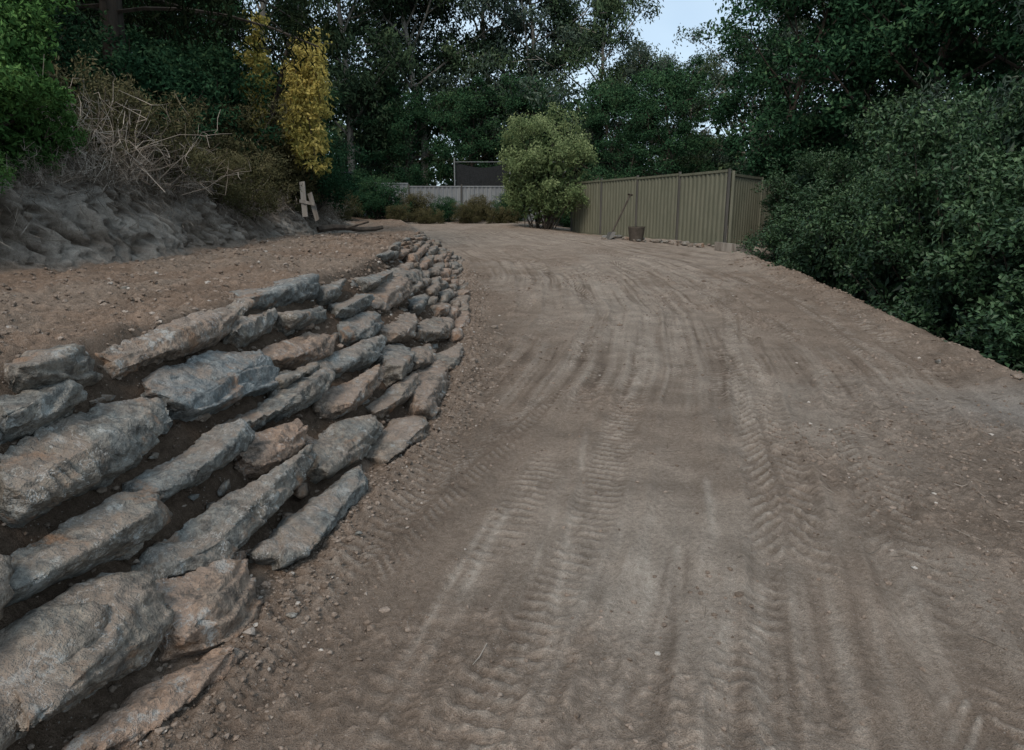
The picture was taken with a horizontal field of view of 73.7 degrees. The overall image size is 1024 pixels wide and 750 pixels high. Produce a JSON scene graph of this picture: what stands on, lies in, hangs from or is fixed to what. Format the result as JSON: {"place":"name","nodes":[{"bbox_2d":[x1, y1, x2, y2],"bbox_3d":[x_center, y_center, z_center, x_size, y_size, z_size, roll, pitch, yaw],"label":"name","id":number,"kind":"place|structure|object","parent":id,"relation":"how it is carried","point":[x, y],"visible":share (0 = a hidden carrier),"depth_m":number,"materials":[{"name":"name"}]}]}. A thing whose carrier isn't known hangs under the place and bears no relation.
{"place":"outdoors","nodes":[
{"label":"outdoors","id":0,"kind":"place"},
{"bbox_2d":[0,168,1022,749],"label":"ground","id":1,"kind":"structure","parent":0,"point":[74,250],"depth_m":4.67,"materials":[{"name":"soil"}]},
{"bbox_2d":[0,151,22,193],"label":"green bush","id":2,"kind":"object","parent":1,"relation":"on","point":[3,171],"visible":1,"depth_m":5.52,"materials":[{"name":"green plant"}]},
{"bbox_2d":[0,0,70,122],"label":"green bush","id":3,"kind":"object","parent":1,"relation":"on","point":[11,44],"visible":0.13,"depth_m":6.84,"materials":[{"name":"green plant"}]},
{"bbox_2d":[0,0,81,178],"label":"green bush","id":4,"kind":"object","parent":1,"relation":"on","point":[11,93],"visible":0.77,"depth_m":5.97,"materials":[{"name":"green plant"}]},
{"bbox_2d":[0,0,88,121],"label":"green bush","id":5,"kind":"object","parent":1,"relation":"on","point":[42,22],"visible":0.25,"depth_m":7.29,"materials":[{"name":"green plant"}]},
{"bbox_2d":[0,85,95,180],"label":"green bush","id":6,"kind":"object","parent":1,"relation":"on","point":[53,140],"visible":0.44,"depth_m":6.34,"materials":[{"name":"green plant"}]},
{"bbox_2d":[1,0,96,73],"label":"scrub bush","id":7,"kind":"object","parent":1,"relation":"on","point":[72,17],"visible":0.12,"depth_m":11.77,"materials":[{"name":"green plant"}]},
{"bbox_2d":[0,139,97,187],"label":"dry shrub","id":8,"kind":"object","parent":1,"relation":"on","point":[39,173],"visible":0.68,"depth_m":6.29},
{"bbox_2d":[25,24,85,80],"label":"scrub bush","id":9,"kind":"object","parent":1,"relation":"on","point":[58,51],"visible":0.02,"depth_m":11.33,"materials":[{"name":"green plant"}]},
{"bbox_2d":[0,102,186,191],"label":"dry shrub","id":10,"kind":"object","parent":1,"relation":"on","point":[89,168],"visible":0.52,"depth_m":6.96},
{"bbox_2d":[54,0,133,51],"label":"gum tree","id":11,"kind":"object","parent":1,"relation":"on","point":[82,13],"visible":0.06,"depth_m":21.77,"materials":[{"name":"green plant"}]},
{"bbox_2d":[44,39,150,141],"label":"scrub bush","id":12,"kind":"object","parent":1,"relation":"on","point":[91,79],"visible":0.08,"depth_m":9.50,"materials":[{"name":"green plant"}]},
{"bbox_2d":[59,36,138,56],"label":"scrub bush","id":13,"kind":"object","parent":1,"relation":"on","point":[97,45],"visible":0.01,"depth_m":17.18,"materials":[{"name":"green plant"}]},
{"bbox_2d":[51,104,151,173],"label":"scrub bush","id":14,"kind":"object","parent":1,"relation":"on","point":[104,132],"visible":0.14,"depth_m":7.44,"materials":[{"name":"brown plant"}]},
{"bbox_2d":[29,58,180,154],"bbox_3d":[-5.571,-2.842,7.912,2.860,1.386,3.158,0,13,0],"label":"dry shrub","id":15,"kind":"object","parent":1,"relation":"on","point":[98,110],"visible":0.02,"depth_m":7.87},
{"bbox_2d":[37,0,225,72],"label":"pine tree","id":16,"kind":"object","parent":1,"relation":"on","point":[92,14],"visible":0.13,"depth_m":18.37,"materials":[{"name":"green plant"}]},
{"bbox_2d":[47,63,218,195],"bbox_3d":[-4.653,-2.834,8.266,1.969,1.486,2.258,-8,15,-32],"label":"scrub bush","id":17,"kind":"object","parent":1,"relation":"on","point":[168,132],"visible":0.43,"depth_m":8.13,"materials":[{"name":"brown plant"}]},
{"bbox_2d":[39,1,243,150],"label":"scrub bush","id":18,"kind":"object","parent":1,"relation":"on","point":[123,61],"visible":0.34,"depth_m":11.66,"materials":[{"name":"green plant"}]},
{"bbox_2d":[32,60,250,196],"bbox_3d":[-4.557,-2.578,7.525,3.068,1.559,2.738,-13,18,-43],"label":"dry shrub","id":19,"kind":"object","parent":1,"relation":"on","point":[129,161],"visible":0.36,"depth_m":7.56,"materials":[{"name":"plant"}]},
{"bbox_2d":[131,163,197,195],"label":"dry shrub","id":20,"kind":"object","parent":1,"relation":"on","point":[156,191],"visible":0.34,"depth_m":8.16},
{"bbox_2d":[0,154,348,247],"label":"dry grass","id":21,"kind":"structure","parent":1,"relation":"on","point":[179,199],"depth_m":7.42,"materials":[{"name":"plant"}]},
{"bbox_2d":[101,0,260,103],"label":"evergreen tree","id":22,"kind":"object","parent":1,"relation":"on","point":[185,27],"visible":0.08,"depth_m":23.76,"materials":[{"name":"green plant"}]},
{"bbox_2d":[133,127,230,199],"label":"dry shrub","id":23,"kind":"object","parent":1,"relation":"on","point":[181,185],"visible":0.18,"depth_m":8.74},
{"bbox_2d":[99,26,292,165],"bbox_3d":[-6.263,-5.182,13.511,4.078,3.312,4.979,-1,13,-5],"label":"scrub bush","id":24,"kind":"object","parent":1,"relation":"on","point":[233,86],"visible":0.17,"depth_m":12.91,"materials":[{"name":"green plant"}]},
{"bbox_2d":[42,0,353,81],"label":"pine tree","id":25,"kind":"object","parent":1,"relation":"on","point":[113,16],"visible":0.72,"depth_m":12.00,"materials":[{"name":"green plant"}]},
{"bbox_2d":[166,164,234,200],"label":"dry shrub","id":26,"kind":"object","parent":1,"relation":"on","point":[194,187],"visible":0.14,"depth_m":9.27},
{"bbox_2d":[161,130,252,182],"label":"scrub bush","id":27,"kind":"object","parent":1,"relation":"on","point":[213,144],"visible":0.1,"depth_m":11.92,"materials":[{"name":"brown plant"}]},
{"bbox_2d":[177,146,255,209],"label":"scrub bush","id":28,"kind":"object","parent":1,"relation":"on","point":[229,195],"visible":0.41,"depth_m":9.82,"materials":[{"name":"green plant"}]},
{"bbox_2d":[164,142,268,195],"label":"dry shrub","id":29,"kind":"object","parent":1,"relation":"on","point":[212,175],"visible":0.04,"depth_m":9.63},
{"bbox_2d":[133,0,303,80],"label":"gum tree","id":30,"kind":"object","parent":1,"relation":"on","point":[236,22],"visible":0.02,"depth_m":30.84,"materials":[{"name":"green plant"}]},
{"bbox_2d":[154,89,298,189],"bbox_3d":[-5.485,-4.298,13.017,3.156,2.076,2.752,-13,18,-43],"label":"scrub bush","id":31,"kind":"object","parent":1,"relation":"on","point":[244,127],"visible":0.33,"depth_m":12.73,"materials":[{"name":"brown plant"}]},
{"bbox_2d":[0,231,470,749],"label":"stone retaining wall","id":32,"kind":"structure","parent":1,"relation":"on","point":[188,588],"depth_m":2.69,"materials":[{"name":"stone"}]},
{"bbox_2d":[202,151,302,222],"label":"scrub bush","id":33,"kind":"object","parent":1,"relation":"on","point":[261,200],"visible":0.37,"depth_m":10.92,"materials":[{"name":"green plant"}]},
{"bbox_2d":[234,175,284,217],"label":"dry shrub","id":34,"kind":"object","parent":1,"relation":"on","point":[251,208],"visible":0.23,"depth_m":10.97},
{"bbox_2d":[143,0,377,119],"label":"gum tree","id":35,"kind":"object","parent":1,"relation":"on","point":[346,76],"visible":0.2,"depth_m":27.87,"materials":[{"name":"green plant"}]},
{"bbox_2d":[220,100,330,196],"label":"scrub bush","id":36,"kind":"object","parent":1,"relation":"on","point":[303,172],"visible":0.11,"depth_m":13.94,"materials":[{"name":"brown plant"}]},
{"bbox_2d":[233,9,337,177],"bbox_3d":[-4.471,-4.914,13.596,2.042,4.029,1.734,-5,14,-21],"label":"yellow leaf tree","id":37,"kind":"object","parent":1,"relation":"on","point":[309,130],"visible":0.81,"depth_m":13.21,"materials":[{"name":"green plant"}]},
{"bbox_2d":[269,184,303,212],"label":"dry shrub","id":38,"kind":"object","parent":1,"relation":"on","point":[280,209],"visible":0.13,"depth_m":12.69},
{"bbox_2d":[252,153,324,207],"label":"scrub bush","id":39,"kind":"object","parent":1,"relation":"on","point":[284,179],"visible":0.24,"depth_m":13.94,"materials":[{"name":"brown plant"}]},
{"bbox_2d":[248,52,348,161],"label":"evergreen tree","id":40,"kind":"object","parent":1,"relation":"on","point":[275,78],"visible":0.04,"depth_m":26.97,"materials":[{"name":"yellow plant"}]},
{"bbox_2d":[279,180,318,214],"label":"scrub bush","id":41,"kind":"object","parent":1,"relation":"on","point":[298,207],"visible":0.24,"depth_m":14.29,"materials":[{"name":"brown plant"}]},
{"bbox_2d":[299,181,318,220],"bbox_3d":[-3.952,-3.377,13.289,0.344,0.756,0.115,0,13,0],"label":"wooden stake marker","id":42,"kind":"object","parent":1,"relation":"on","point":[311,201],"visible":1,"depth_m":13.29,"materials":[{"name":"grey wood"}]},
{"bbox_2d":[309,193,344,215],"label":"dry shrub","id":43,"kind":"object","parent":1,"relation":"on","point":[322,213],"visible":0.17,"depth_m":16.13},
{"bbox_2d":[283,119,381,217],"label":"scrub bush","id":44,"kind":"object","parent":1,"relation":"on","point":[328,186],"visible":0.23,"depth_m":15.30,"materials":[{"name":"green plant"}]},
{"bbox_2d":[322,200,356,217],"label":"dry shrub","id":45,"kind":"object","parent":1,"relation":"on","point":[337,213],"visible":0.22,"depth_m":17.92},
{"bbox_2d":[332,195,352,217],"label":"scrub bush","id":46,"kind":"object","parent":1,"relation":"on","point":[346,210],"visible":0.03,"depth_m":20.84,"materials":[{"name":"green plant"}]},
{"bbox_2d":[336,194,356,221],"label":"scrub bush","id":47,"kind":"object","parent":1,"relation":"on","point":[348,209],"visible":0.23,"depth_m":21.10,"materials":[{"name":"green plant"}]},
{"bbox_2d":[316,221,383,232],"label":"fallen branch","id":48,"kind":"object","parent":1,"relation":"on","point":[327,228],"visible":1,"depth_m":14.20,"materials":[{"name":"wood"}]},
{"bbox_2d":[328,157,376,217],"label":"garden bush","id":49,"kind":"object","parent":1,"relation":"on","point":[356,175],"visible":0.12,"depth_m":29.74,"materials":[{"name":"green plant"}]},
{"bbox_2d":[344,190,365,220],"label":"garden bush","id":50,"kind":"object","parent":1,"relation":"on","point":[356,207],"visible":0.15,"depth_m":26.75,"materials":[{"name":"green plant"}]},
{"bbox_2d":[270,0,472,179],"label":"gum tree","id":51,"kind":"object","parent":1,"relation":"on","point":[379,92],"visible":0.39,"depth_m":32.15,"materials":[{"name":"green plant"}]},
{"bbox_2d":[246,0,498,182],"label":"gum tree","id":52,"kind":"object","parent":1,"relation":"on","point":[419,59],"visible":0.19,"depth_m":34.71,"materials":[{"name":"green plant"}]},
{"bbox_2d":[347,170,413,219],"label":"garden bush","id":53,"kind":"object","parent":1,"relation":"on","point":[379,201],"visible":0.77,"depth_m":28.17,"materials":[{"name":"green plant"}]},
{"bbox_2d":[385,203,412,221],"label":"garden bush","id":54,"kind":"object","parent":1,"relation":"on","point":[398,214],"visible":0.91,"depth_m":27.66,"materials":[{"name":"green plant"}]},
{"bbox_2d":[396,191,437,221],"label":"garden bush","id":55,"kind":"object","parent":1,"relation":"on","point":[417,204],"visible":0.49,"depth_m":29.81,"materials":[{"name":"green plant"}]},
{"bbox_2d":[323,0,513,185],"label":"gum tree","id":56,"kind":"object","parent":1,"relation":"on","point":[386,36],"visible":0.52,"depth_m":33.06,"materials":[{"name":"green plant"}]},
{"bbox_2d":[343,172,566,225],"bbox_3d":[-2.304,-8.018,31.287,14.546,2.587,0.494,-1,13,-5],"label":"grey boundary fence","id":57,"kind":"object","parent":1,"relation":"on","point":[462,193],"visible":0.17,"depth_m":31.20,"materials":[{"name":"metal"}]},
{"bbox_2d":[0,233,1023,749],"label":"soil clods","id":58,"kind":"object","parent":1,"relation":"on","point":[146,743],"visible":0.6,"depth_m":3.83,"materials":[{"name":"soil"}]},
{"bbox_2d":[423,0,630,173],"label":"gum tree","id":59,"kind":"object","parent":1,"relation":"on","point":[517,21],"visible":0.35,"depth_m":32.57,"materials":[{"name":"green plant"}]},
{"bbox_2d":[418,0,644,166],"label":"gum tree","id":60,"kind":"object","parent":1,"relation":"on","point":[564,14],"visible":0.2,"depth_m":33.75,"materials":[{"name":"green plant"}]},
{"bbox_2d":[155,29,969,185],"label":"distant trees","id":61,"kind":"object","parent":1,"relation":"on","point":[721,166],"visible":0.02,"depth_m":48.39,"materials":[{"name":"green plant"}]},
{"bbox_2d":[482,0,668,179],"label":"gum tree","id":62,"kind":"object","parent":1,"relation":"on","point":[622,40],"visible":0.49,"depth_m":33.44,"materials":[{"name":"green plant"}]},
{"bbox_2d":[587,40,721,176],"bbox_3d":[7.226,-12.215,35.114,7.296,9.244,6.909,-7,15,-28],"label":"gum tree","id":63,"kind":"object","parent":1,"relation":"on","point":[636,49],"visible":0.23,"depth_m":33.26,"materials":[{"name":"green plant"}]},
{"bbox_2d":[618,51,750,173],"bbox_3d":[8.662,-12.203,36.321,7.314,8.652,4.598,7,15,29],"label":"gum tree","id":64,"kind":"object","parent":1,"relation":"on","point":[710,67],"visible":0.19,"depth_m":34.81,"materials":[{"name":"green plant"}]},
{"bbox_2d":[714,242,752,253],"bbox_3d":[5.325,-3.056,16.435,0.094,0.260,1.146,-7,15,-28],"label":"timber edging","id":65,"kind":"object","parent":1,"relation":"on","point":[725,247],"visible":0.79,"depth_m":16.49,"materials":[{"name":"brown wood"}]},
{"bbox_2d":[672,18,807,197],"bbox_3d":[13.396,-14.082,38.305,9.120,11.554,8.636,2,13,8],"label":"gum tree","id":66,"kind":"object","parent":1,"relation":"on","point":[722,158],"visible":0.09,"depth_m":37.69,"materials":[{"name":"green plant"}]},
{"bbox_2d":[727,171,777,243],"bbox_3d":[8.400,-4.987,21.212,0.105,2.140,9.551,9,16,35],"label":"steel panel fence","id":67,"kind":"object","parent":1,"relation":"on","point":[745,216],"visible":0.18,"depth_m":18.31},
{"bbox_2d":[682,0,899,225],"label":"evergreen tree","id":68,"kind":"object","parent":1,"relation":"on","point":[728,105],"visible":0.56,"depth_m":22.34,"materials":[{"name":"green plant"}]},
{"bbox_2d":[751,143,863,235],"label":"dense shrub","id":69,"kind":"object","parent":1,"relation":"on","point":[784,195],"visible":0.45,"depth_m":17.14,"materials":[{"name":"green plant"}]},
{"bbox_2d":[734,173,887,281],"bbox_3d":[6.748,-2.940,15.048,3.612,2.880,3.259,-3,13,-12],"label":"dense shrub","id":70,"kind":"object","parent":1,"relation":"on","point":[771,241],"visible":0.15,"depth_m":14.54,"materials":[{"name":"green plant"}]},
{"bbox_2d":[768,157,929,309],"bbox_3d":[6.593,-2.343,12.614,3.492,3.254,3.724,2,13,8],"label":"dense shrub","id":71,"kind":"object","parent":1,"relation":"on","point":[825,228],"visible":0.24,"depth_m":12.52,"materials":[{"name":"green plant"}]},
{"bbox_2d":[748,0,974,163],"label":"gum tree","id":72,"kind":"object","parent":1,"relation":"on","point":[801,30],"visible":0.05,"depth_m":26.02,"materials":[{"name":"green plant"}]},
{"bbox_2d":[758,0,980,136],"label":"gum tree","id":73,"kind":"object","parent":1,"relation":"on","point":[814,88],"visible":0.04,"depth_m":28.43,"materials":[{"name":"green plant"}]},
{"bbox_2d":[741,0,1020,175],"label":"evergreen tree","id":74,"kind":"object","parent":1,"relation":"on","point":[959,57],"visible":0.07,"depth_m":21.13,"materials":[{"name":"green plant"}]},
{"bbox_2d":[753,0,1023,176],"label":"evergreen tree","id":75,"kind":"object","parent":1,"relation":"on","point":[892,34],"visible":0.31,"depth_m":19.36,"materials":[{"name":"green plant"}]},
{"bbox_2d":[835,85,967,207],"bbox_3d":[8.963,-3.727,14.770,3.811,4.679,4.441,8,15,31],"label":"dense shrub","id":76,"kind":"object","parent":1,"relation":"on","point":[874,159],"visible":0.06,"depth_m":14.48,"materials":[{"name":"green plant"}]},
{"bbox_2d":[824,86,1023,339],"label":"dense shrub","id":77,"kind":"object","parent":1,"relation":"on","point":[900,230],"visible":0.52,"depth_m":9.58,"materials":[{"name":"green plant"}]},
{"bbox_2d":[863,0,1023,149],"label":"weeping gum tree","id":78,"kind":"object","parent":1,"relation":"on","point":[1019,4],"visible":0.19,"depth_m":13.63,"materials":[{"name":"green plant"}]},
{"bbox_2d":[877,8,1010,88],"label":"gum tree","id":79,"kind":"object","parent":1,"relation":"on","point":[961,73],"depth_m":30.81,"materials":[{"name":"green plant"}]},
{"bbox_2d":[877,147,1023,370],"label":"dense shrub","id":80,"kind":"object","parent":1,"relation":"on","point":[962,267],"visible":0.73,"depth_m":8.05,"materials":[{"name":"green plant"}]},
{"bbox_2d":[885,0,1023,133],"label":"evergreen tree","id":81,"kind":"object","parent":1,"relation":"on","point":[1009,41],"visible":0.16,"depth_m":17.61,"materials":[{"name":"green plant"}]},
{"bbox_2d":[921,70,1023,187],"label":"dense shrub","id":82,"kind":"object","parent":1,"relation":"on","point":[1007,137],"visible":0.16,"depth_m":11.40,"materials":[{"name":"green plant"}]},
{"bbox_2d":[943,217,1023,373],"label":"dense shrub","id":83,"kind":"object","parent":1,"relation":"on","point":[1011,342],"visible":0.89,"depth_m":6.86,"materials":[{"name":"green plant"}]},
{"bbox_2d":[945,11,1023,101],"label":"gum tree","id":84,"kind":"object","parent":1,"relation":"on","point":[999,79],"visible":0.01,"depth_m":23.25,"materials":[{"name":"green plant"}]},
{"bbox_2d":[125,219,1023,749],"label":"dirt driveway","id":85,"kind":"structure","parent":0,"point":[965,687],"depth_m":3.12,"materials":[{"name":"soil"}]},
{"bbox_2d":[356,84,451,185],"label":"evergreen tree","id":86,"kind":"object","parent":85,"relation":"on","point":[413,115],"visible":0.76,"depth_m":32.39,"materials":[{"name":"green plant"}]},
{"bbox_2d":[412,207,445,223],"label":"garden bush","id":87,"kind":"object","parent":85,"relation":"on","point":[428,217],"visible":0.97,"depth_m":28.09,"materials":[{"name":"green plant"}]},
{"bbox_2d":[429,195,461,221],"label":"garden bush","id":88,"kind":"object","parent":85,"relation":"on","point":[448,202],"visible":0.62,"depth_m":29.53,"materials":[{"name":"green plant"}]},
{"bbox_2d":[449,202,483,223],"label":"garden bush","id":89,"kind":"object","parent":85,"relation":"on","point":[467,215],"visible":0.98,"depth_m":28.60,"materials":[{"name":"green plant"}]},
{"bbox_2d":[418,73,524,185],"bbox_3d":[-2.360,-10.982,33.390,4.827,6.794,5.118,-6,14,-24],"label":"evergreen tree","id":90,"kind":"object","parent":85,"relation":"on","point":[482,108],"visible":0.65,"depth_m":32.35,"materials":[{"name":"green plant"}]},
{"bbox_2d":[459,194,497,221],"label":"garden bush","id":91,"kind":"object","parent":85,"relation":"on","point":[480,204],"visible":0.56,"depth_m":29.73,"materials":[{"name":"green plant"}]},
{"bbox_2d":[486,205,521,223],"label":"garden bush","id":92,"kind":"object","parent":85,"relation":"on","point":[501,216],"visible":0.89,"depth_m":28.06,"materials":[{"name":"green plant"}]},
{"bbox_2d":[454,158,565,185],"bbox_3d":[-0.100,-8.624,31.732,5.159,2.800,0.179,0,13,0],"label":"shade cloth screen","id":93,"kind":"object","parent":85,"relation":"on","point":[466,175],"visible":0.23,"depth_m":31.62,"materials":[{"name":"grey fabric"}]},
{"bbox_2d":[490,192,530,221],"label":"garden bush","id":94,"kind":"object","parent":85,"relation":"on","point":[496,205],"visible":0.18,"depth_m":29.87,"materials":[{"name":"green plant"}]},
{"bbox_2d":[5,235,1023,658],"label":"loose rocks","id":95,"kind":"object","parent":85,"relation":"on","point":[239,653],"visible":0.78,"depth_m":6.23,"materials":[{"name":"stone"}]},
{"bbox_2d":[482,70,592,178],"bbox_3d":[1.288,-10.643,32.395,4.901,6.898,5.196,-4,14,-16],"label":"evergreen tree","id":96,"kind":"object","parent":85,"relation":"on","point":[518,102],"visible":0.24,"depth_m":31.10,"materials":[{"name":"green plant"}]},
{"bbox_2d":[59,246,1023,749],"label":"scattered twigs","id":97,"kind":"object","parent":85,"relation":"on","point":[857,446],"visible":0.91,"depth_m":4.08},
{"bbox_2d":[495,102,599,229],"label":"pale green shrub","id":98,"kind":"object","parent":85,"relation":"on","point":[538,187],"visible":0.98,"depth_m":24.56,"materials":[{"name":"green plant"}]},
{"bbox_2d":[547,177,591,227],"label":"garden bush","id":99,"kind":"object","parent":85,"relation":"on","point":[565,223],"visible":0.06,"depth_m":30.62,"materials":[{"name":"green plant"}]},
{"bbox_2d":[561,72,668,181],"bbox_3d":[4.276,-9.799,30.208,5.196,6.898,4.901,2,13,8],"label":"evergreen tree","id":100,"kind":"object","parent":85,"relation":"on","point":[596,108],"visible":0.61,"depth_m":29.49,"materials":[{"name":"green plant"}]},
{"bbox_2d":[596,168,636,179],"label":"garden bush","id":101,"kind":"object","parent":85,"relation":"on","point":[621,176],"visible":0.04,"depth_m":28.12,"materials":[{"name":"green plant"}]},
{"bbox_2d":[606,194,632,238],"bbox_3d":[3.241,-4.728,20.326,0.181,1.331,1.252,11,17,40],"label":"shovel","id":102,"kind":"object","parent":85,"relation":"on","point":[610,235],"visible":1,"depth_m":20.24,"materials":[{"name":"brown wood"}]},
{"bbox_2d":[628,227,644,241],"bbox_3d":[3.550,-4.022,19.496,0.497,0.420,0.497,0,13,0],"label":"planter tub","id":103,"kind":"object","parent":85,"relation":"on","point":[635,233],"visible":0.97,"depth_m":19.32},
{"bbox_2d":[570,168,730,244],"bbox_3d":[3.911,-5.298,21.665,0.157,2.080,9.297,-5,14,-20],"label":"steel panel fence","id":104,"kind":"object","parent":85,"relation":"on","point":[692,207],"visible":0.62,"depth_m":20.25,"materials":[{"name":"metal"}]},
{"bbox_2d":[587,53,738,177],"bbox_3d":[6.573,-10.024,29.917,5.669,7.526,5.347,10,16,36],"label":"evergreen tree","id":105,"kind":"object","parent":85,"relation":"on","point":[673,84],"visible":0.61,"depth_m":28.96,"materials":[{"name":"green plant"}]},
{"bbox_2d":[177,0,999,185],"label":"sky","id":106,"kind":"structure","parent":0,"point":[686,13],"materials":[{"name":"white"}]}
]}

